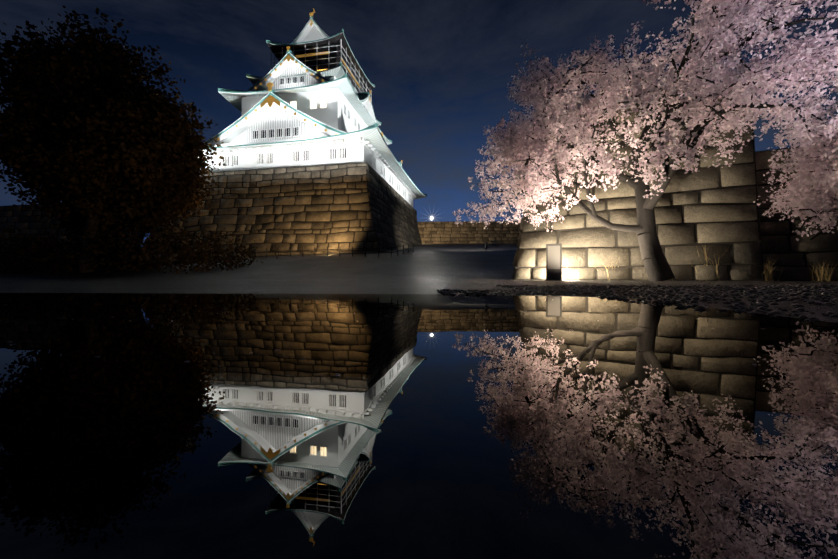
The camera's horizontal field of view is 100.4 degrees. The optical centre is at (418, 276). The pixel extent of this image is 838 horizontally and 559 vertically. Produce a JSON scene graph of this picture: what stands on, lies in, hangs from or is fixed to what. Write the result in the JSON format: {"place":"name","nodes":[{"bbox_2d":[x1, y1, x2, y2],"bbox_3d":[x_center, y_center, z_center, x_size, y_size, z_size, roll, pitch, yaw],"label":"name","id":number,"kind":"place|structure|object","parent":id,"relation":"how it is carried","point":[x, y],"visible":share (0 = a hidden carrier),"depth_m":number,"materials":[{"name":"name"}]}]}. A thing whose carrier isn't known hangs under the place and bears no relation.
{"place":"outdoors","nodes":[
{"label":"outdoors","id":0,"kind":"place"},
{"bbox_2d":[198,8,426,206],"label":"castle","id":1,"kind":"structure","parent":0,"point":[306,100],"depth_m":55.01,"materials":[{"name":"paint"}]},
{"bbox_2d":[0,243,837,322],"bbox_3d":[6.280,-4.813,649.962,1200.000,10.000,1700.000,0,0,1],"label":"ground","id":2,"kind":"structure","parent":0,"point":[431,268],"depth_m":19.44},
{"bbox_2d":[0,204,144,267],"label":"stone wall","id":3,"kind":"structure","parent":2,"relation":"on","point":[18,217],"depth_m":59.24,"materials":[{"name":"black stone"}]},
{"bbox_2d":[0,6,224,272],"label":"tree","id":4,"kind":"object","parent":2,"relation":"on","point":[89,131],"visible":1,"depth_m":26.88,"materials":[{"name":"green plant"}]},
{"bbox_2d":[0,219,280,274],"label":"hedge shrubs","id":5,"kind":"object","parent":2,"relation":"on","point":[12,261],"visible":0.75,"depth_m":30.72,"materials":[{"name":"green plant"}]},
{"bbox_2d":[141,162,422,265],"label":"stone castle base","id":6,"kind":"object","parent":2,"relation":"on","point":[346,207],"visible":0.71,"depth_m":48.31,"materials":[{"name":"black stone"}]},
{"bbox_2d":[202,243,413,261],"bbox_3d":[-13.367,-2.791,40.336,25.352,2.523,6.338,0,0,1],"label":"fence","id":7,"kind":"object","parent":2,"relation":"on","point":[327,254],"visible":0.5,"depth_m":38.73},
{"bbox_2d":[0,293,837,558],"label":"puddle water","id":8,"kind":"structure","parent":2,"relation":"on","point":[563,427],"depth_m":0.42,"materials":[{"name":"black liquid"}]},
{"bbox_2d":[10,298,837,375],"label":"floating petals","id":9,"kind":"object","parent":8,"relation":"on","point":[338,374],"visible":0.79,"depth_m":0.81,"materials":[{"name":"pink plant"}]},
{"bbox_2d":[417,221,520,243],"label":"stone wall","id":10,"kind":"structure","parent":2,"relation":"on","point":[449,232],"depth_m":105.49,"materials":[{"name":"black stone"}]},
{"bbox_2d":[545,243,562,280],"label":"stone pillar","id":11,"kind":"structure","parent":2,"relation":"on","point":[553,262],"depth_m":14.75,"materials":[{"name":"grey stone"}]},
{"bbox_2d":[437,284,837,320],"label":"shore pebbles","id":12,"kind":"object","parent":2,"relation":"on","point":[658,295],"visible":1,"depth_m":3.48,"materials":[{"name":"grey stone"}]},
{"bbox_2d":[488,0,837,280],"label":"cherry tree","id":13,"kind":"object","parent":2,"relation":"on","point":[713,45],"visible":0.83,"depth_m":11.60,"materials":[{"name":"pink plant"}]},
{"bbox_2d":[452,55,653,232],"bbox_3d":[5.470,-5.267,15.542,7.460,7.218,9.040,0,0,1],"label":"cherry limb","id":14,"kind":"object","parent":13,"relation":"attached to","point":[543,135],"visible":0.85,"depth_m":13.91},
{"bbox_2d":[512,88,837,280],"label":"stone wall","id":15,"kind":"structure","parent":2,"relation":"on","point":[717,212],"depth_m":14.79,"materials":[{"name":"beige stone"}]},
{"bbox_2d":[567,244,835,280],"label":"dry grass tufts","id":16,"kind":"object","parent":2,"relation":"on","point":[769,275],"visible":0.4,"depth_m":13.38,"materials":[{"name":"plant"}]},
{"bbox_2d":[753,110,837,239],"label":"cherry tree","id":17,"kind":"object","parent":2,"relation":"on","point":[806,183],"visible":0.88,"depth_m":11.48,"materials":[{"name":"pink plant"}]},
{"bbox_2d":[767,101,837,240],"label":"cherry blossoms","id":18,"kind":"object","parent":2,"relation":"on","point":[827,216],"visible":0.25,"depth_m":11.89,"materials":[{"name":"pink plant"}]},
{"bbox_2d":[0,0,837,245],"label":"sky","id":19,"kind":"structure","parent":0,"point":[440,71],"materials":[{"name":"blue"}]},
{"bbox_2d":[488,241,499,246],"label":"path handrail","id":20,"kind":"object","parent":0,"point":[494,243],"depth_m":68.20,"materials":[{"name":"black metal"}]}
]}

